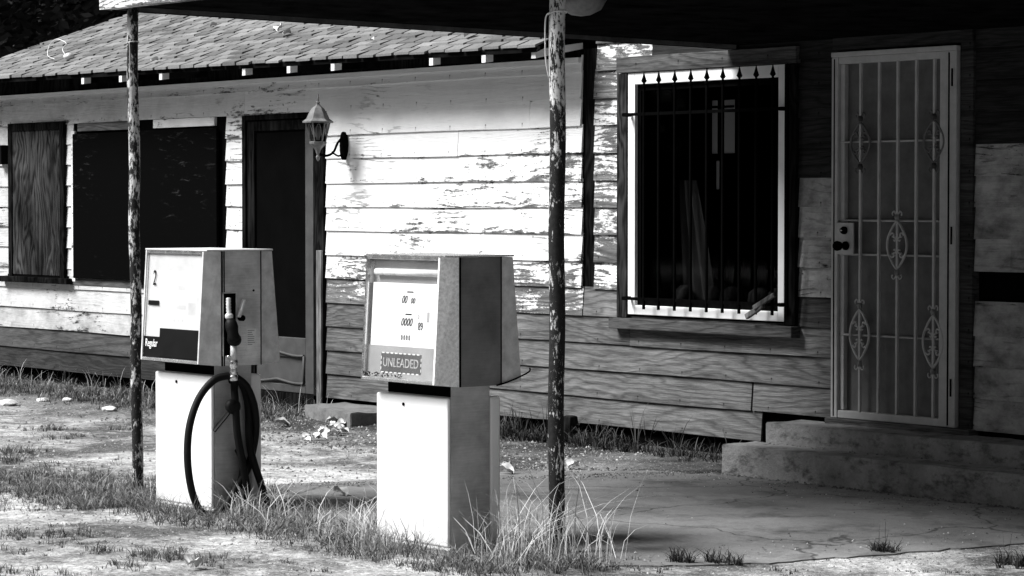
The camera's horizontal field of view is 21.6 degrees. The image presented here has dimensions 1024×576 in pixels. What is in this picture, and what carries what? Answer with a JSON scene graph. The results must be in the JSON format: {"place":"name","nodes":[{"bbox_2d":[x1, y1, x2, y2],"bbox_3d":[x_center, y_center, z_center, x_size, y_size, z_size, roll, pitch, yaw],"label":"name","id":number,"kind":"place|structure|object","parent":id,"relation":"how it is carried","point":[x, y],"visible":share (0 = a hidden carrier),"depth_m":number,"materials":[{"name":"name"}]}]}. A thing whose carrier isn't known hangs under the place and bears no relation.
{"place":"outdoors","nodes":[
{"label":"outdoors","id":0,"kind":"place"},
{"bbox_2d":[0,360,1005,575],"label":"grass","id":1,"kind":"structure","parent":0,"point":[117,494],"depth_m":12.98,"materials":[{"name":"grey plant"}]},
{"bbox_2d":[0,377,1023,575],"bbox_3d":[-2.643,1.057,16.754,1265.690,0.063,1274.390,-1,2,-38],"label":"ground","id":2,"kind":"structure","parent":0,"point":[69,557],"depth_m":13.37,"materials":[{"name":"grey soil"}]},
{"bbox_2d":[0,399,17,405],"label":"stone","id":3,"kind":"object","parent":2,"relation":"on","point":[8,402],"visible":1,"depth_m":21.22,"materials":[{"name":"white stone"}]},
{"bbox_2d":[0,0,117,57],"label":"broadleaf tree","id":4,"kind":"object","parent":2,"relation":"on","point":[22,23],"visible":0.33,"depth_m":32.22,"materials":[{"name":"black plant"}]},
{"bbox_2d":[26,0,126,40],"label":"broadleaf tree","id":5,"kind":"object","parent":2,"relation":"on","point":[100,17],"depth_m":35.45,"materials":[{"name":"plant"}]},
{"bbox_2d":[102,406,117,410],"bbox_3d":[-3.098,0.933,20.685,0.115,0.054,0.162,-1,2,-38],"label":"stone","id":6,"kind":"object","parent":2,"relation":"on","point":[109,408],"visible":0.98,"depth_m":20.63,"materials":[{"name":"white stone"}]},
{"bbox_2d":[184,554,200,566],"bbox_3d":[-1.395,1.193,11.758,0.075,0.052,0.100,7,-9,19],"label":"dry leaf","id":7,"kind":"object","parent":2,"relation":"on","point":[190,560],"visible":1,"depth_m":11.75,"materials":[{"name":"white plant"}]},
{"bbox_2d":[275,417,288,425],"bbox_3d":[-1.640,0.952,19.207,0.100,0.053,0.093,13,6,-9],"label":"dry leaf","id":8,"kind":"object","parent":2,"relation":"on","point":[282,420],"visible":1,"depth_m":19.20,"materials":[{"name":"grey plant"}]},
{"bbox_2d":[301,432,310,438],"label":"dry leaf","id":9,"kind":"object","parent":2,"relation":"on","point":[304,434],"visible":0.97,"depth_m":18.26,"materials":[{"name":"white plant"}]},
{"bbox_2d":[309,431,319,438],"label":"dry leaf","id":10,"kind":"object","parent":2,"relation":"on","point":[316,433],"visible":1,"depth_m":18.25,"materials":[{"name":"white plant"}]},
{"bbox_2d":[318,431,326,438],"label":"dry leaf","id":11,"kind":"object","parent":2,"relation":"on","point":[324,434],"visible":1,"depth_m":18.24,"materials":[{"name":"white plant"}]},
{"bbox_2d":[326,416,336,421],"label":"dry leaf","id":12,"kind":"object","parent":2,"relation":"on","point":[329,418],"visible":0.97,"depth_m":19.20,"materials":[{"name":"plant"}]},
{"bbox_2d":[331,428,339,435],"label":"dry leaf","id":13,"kind":"object","parent":2,"relation":"on","point":[333,430],"visible":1,"depth_m":18.49,"materials":[{"name":"grey plant"}]},
{"bbox_2d":[304,402,376,426],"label":"stoop slab","id":14,"kind":"structure","parent":2,"relation":"on","point":[352,414],"depth_m":19.34,"materials":[{"name":"grey concrete"}]},
{"bbox_2d":[335,424,345,431],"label":"dry leaf","id":15,"kind":"object","parent":2,"relation":"on","point":[338,427],"visible":1,"depth_m":18.61,"materials":[{"name":"plant"}]},
{"bbox_2d":[338,418,345,423],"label":"dry leaf","id":16,"kind":"object","parent":2,"relation":"on","point":[340,420],"visible":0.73,"depth_m":19.08,"materials":[{"name":"white plant"}]},
{"bbox_2d":[0,13,1023,453],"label":"wooden house","id":17,"kind":"structure","parent":2,"relation":"on","point":[758,237],"depth_m":18.16,"materials":[{"name":"paint"}]},
{"bbox_2d":[0,121,72,283],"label":"boarded window","id":18,"kind":"structure","parent":17,"relation":"in","point":[37,151],"depth_m":23.56,"materials":[{"name":"grey wood"}]},
{"bbox_2d":[47,39,74,59],"bbox_3d":[-3.863,-2.041,23.019,0.116,0.204,0.465,-1,2,-30],"label":"roof cable","id":19,"kind":"object","parent":17,"relation":"on","point":[67,56],"visible":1,"depth_m":22.85,"materials":[{"name":"metal"}]},
{"bbox_2d":[70,116,226,287],"bbox_3d":[-3.023,-0.691,22.163,0.090,1.390,2.500,-1,2,-38],"label":"boarded window","id":20,"kind":"structure","parent":17,"relation":"in","point":[183,188],"depth_m":22.06,"materials":[{"name":"paint"}]},
{"bbox_2d":[273,23,281,31],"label":"dry leaf","id":21,"kind":"object","parent":17,"relation":"on","point":[276,28],"visible":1,"depth_m":20.84,"materials":[{"name":"white plant"}]},
{"bbox_2d":[242,112,329,409],"bbox_3d":[-1.724,-0.189,20.576,0.110,2.285,1.127,-1,2,-37],"label":"screen door","id":22,"kind":"structure","parent":17,"relation":"in","point":[284,187],"depth_m":20.51,"materials":[{"name":"black metal"}]},
{"bbox_2d":[282,28,290,34],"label":"dry leaf","id":23,"kind":"object","parent":17,"relation":"on","point":[288,30],"visible":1,"depth_m":20.57,"materials":[{"name":"plant"}]},
{"bbox_2d":[302,94,347,160],"bbox_3d":[-1.365,-1.179,19.759,0.346,0.496,0.228,-1,2,-38],"label":"wall lantern","id":24,"kind":"object","parent":17,"relation":"attached to","point":[317,121],"depth_m":19.68,"materials":[{"name":"black metal"}]},
{"bbox_2d":[608,46,800,338],"bbox_3d":[1.291,-0.598,16.877,0.490,1.755,1.695,-1,2,-38],"label":"barred window","id":25,"kind":"structure","parent":17,"relation":"in","point":[771,66],"depth_m":16.79,"materials":[{"name":"paint"}]},
{"bbox_2d":[825,29,981,435],"bbox_3d":[2.214,-0.326,15.461,0.188,2.320,1.140,-1,2,-38],"label":"security door","id":26,"kind":"structure","parent":17,"relation":"in","point":[905,282],"depth_m":15.48,"materials":[{"name":"grey paint"}]},
{"bbox_2d":[564,415,578,441],"bbox_3d":[0.384,0.942,17.693,0.118,0.205,0.116,-1,2,-38],"label":"wooden stump","id":27,"kind":"object","parent":2,"relation":"on","point":[570,421],"visible":0.55,"depth_m":17.65,"materials":[{"name":"grey wood"}]},
{"bbox_2d":[565,458,578,467],"bbox_3d":[0.366,1.054,16.196,0.065,0.049,0.100,9,16,42],"label":"dry leaf","id":28,"kind":"object","parent":2,"relation":"on","point":[569,462],"visible":1,"depth_m":16.19,"materials":[{"name":"white plant"}]},
{"bbox_2d":[152,470,1023,567],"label":"concrete pad","id":29,"kind":"object","parent":2,"relation":"on","point":[734,514],"visible":0.4,"depth_m":13.65,"materials":[{"name":"grey concrete"}]},
{"bbox_2d":[141,247,279,513],"bbox_3d":[-1.620,0.486,14.154,0.615,1.384,0.708,-1,2,-38],"label":"fuel pump","id":30,"kind":"object","parent":29,"relation":"on","point":[209,330],"visible":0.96,"depth_m":14.01,"materials":[{"name":"metal"}]},
{"bbox_2d":[333,486,348,495],"bbox_3d":[-0.936,1.102,14.676,0.100,0.050,0.079,24,11,38],"label":"dry leaf","id":31,"kind":"object","parent":29,"relation":"on","point":[343,489],"visible":0.91,"depth_m":14.67,"materials":[{"name":"grey plant"}]},
{"bbox_2d":[361,253,530,550],"bbox_3d":[-0.313,0.519,12.642,0.530,1.356,0.630,-1,2,-38],"label":"fuel pump","id":32,"kind":"object","parent":29,"relation":"on","point":[440,349],"visible":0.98,"depth_m":12.45,"materials":[{"name":"metal"}]},
{"bbox_2d":[500,462,513,473],"bbox_3d":[-0.034,1.063,15.852,0.100,0.053,0.086,12,12,21],"label":"dry leaf","id":33,"kind":"object","parent":29,"relation":"on","point":[509,466],"visible":0.83,"depth_m":15.86,"materials":[{"name":"white plant"}]},
{"bbox_2d":[99,0,1023,550],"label":"porch canopy","id":34,"kind":"object","parent":29,"relation":"on","point":[723,24],"visible":0.98,"depth_m":14.71,"materials":[{"name":"paint"}]},
{"bbox_2d":[565,0,606,15],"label":"ceiling lamp","id":35,"kind":"object","parent":34,"relation":"hanging from","point":[581,7],"visible":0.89,"depth_m":13.38,"materials":[{"name":"metal"}]},
{"bbox_2d":[662,543,705,562],"bbox_3d":[0.748,1.180,11.957,0.225,0.086,0.260,-1,2,-38],"label":"grass tuft","id":36,"kind":"object","parent":29,"relation":"on","point":[677,557],"visible":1,"depth_m":11.95,"materials":[{"name":"grey plant"}]},
{"bbox_2d":[694,547,745,565],"bbox_3d":[0.927,1.182,11.915,0.218,0.086,0.304,-1,2,-38],"label":"grass tuft","id":37,"kind":"object","parent":29,"relation":"on","point":[711,559],"visible":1,"depth_m":11.92,"materials":[{"name":"grey plant"}]},
{"bbox_2d":[863,519,905,552],"bbox_3d":[1.702,1.106,12.329,0.198,0.210,0.255,0,2,14],"label":"grass tuft","id":38,"kind":"object","parent":29,"relation":"on","point":[880,547],"visible":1,"depth_m":12.33,"materials":[{"name":"plant"}]},
{"bbox_2d":[500,400,747,461],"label":"weeds","id":39,"kind":"object","parent":2,"relation":"on","point":[603,442],"visible":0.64,"depth_m":17.32,"materials":[{"name":"plant"}]},
{"bbox_2d":[722,420,1023,508],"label":"concrete steps","id":40,"kind":"structure","parent":2,"relation":"on","point":[977,469],"depth_m":15.01,"materials":[{"name":"grey concrete"}]},
{"bbox_2d":[992,531,1023,568],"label":"grass tuft","id":41,"kind":"object","parent":2,"relation":"on","point":[1009,561],"visible":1,"depth_m":11.85,"materials":[{"name":"plant"}]}
]}

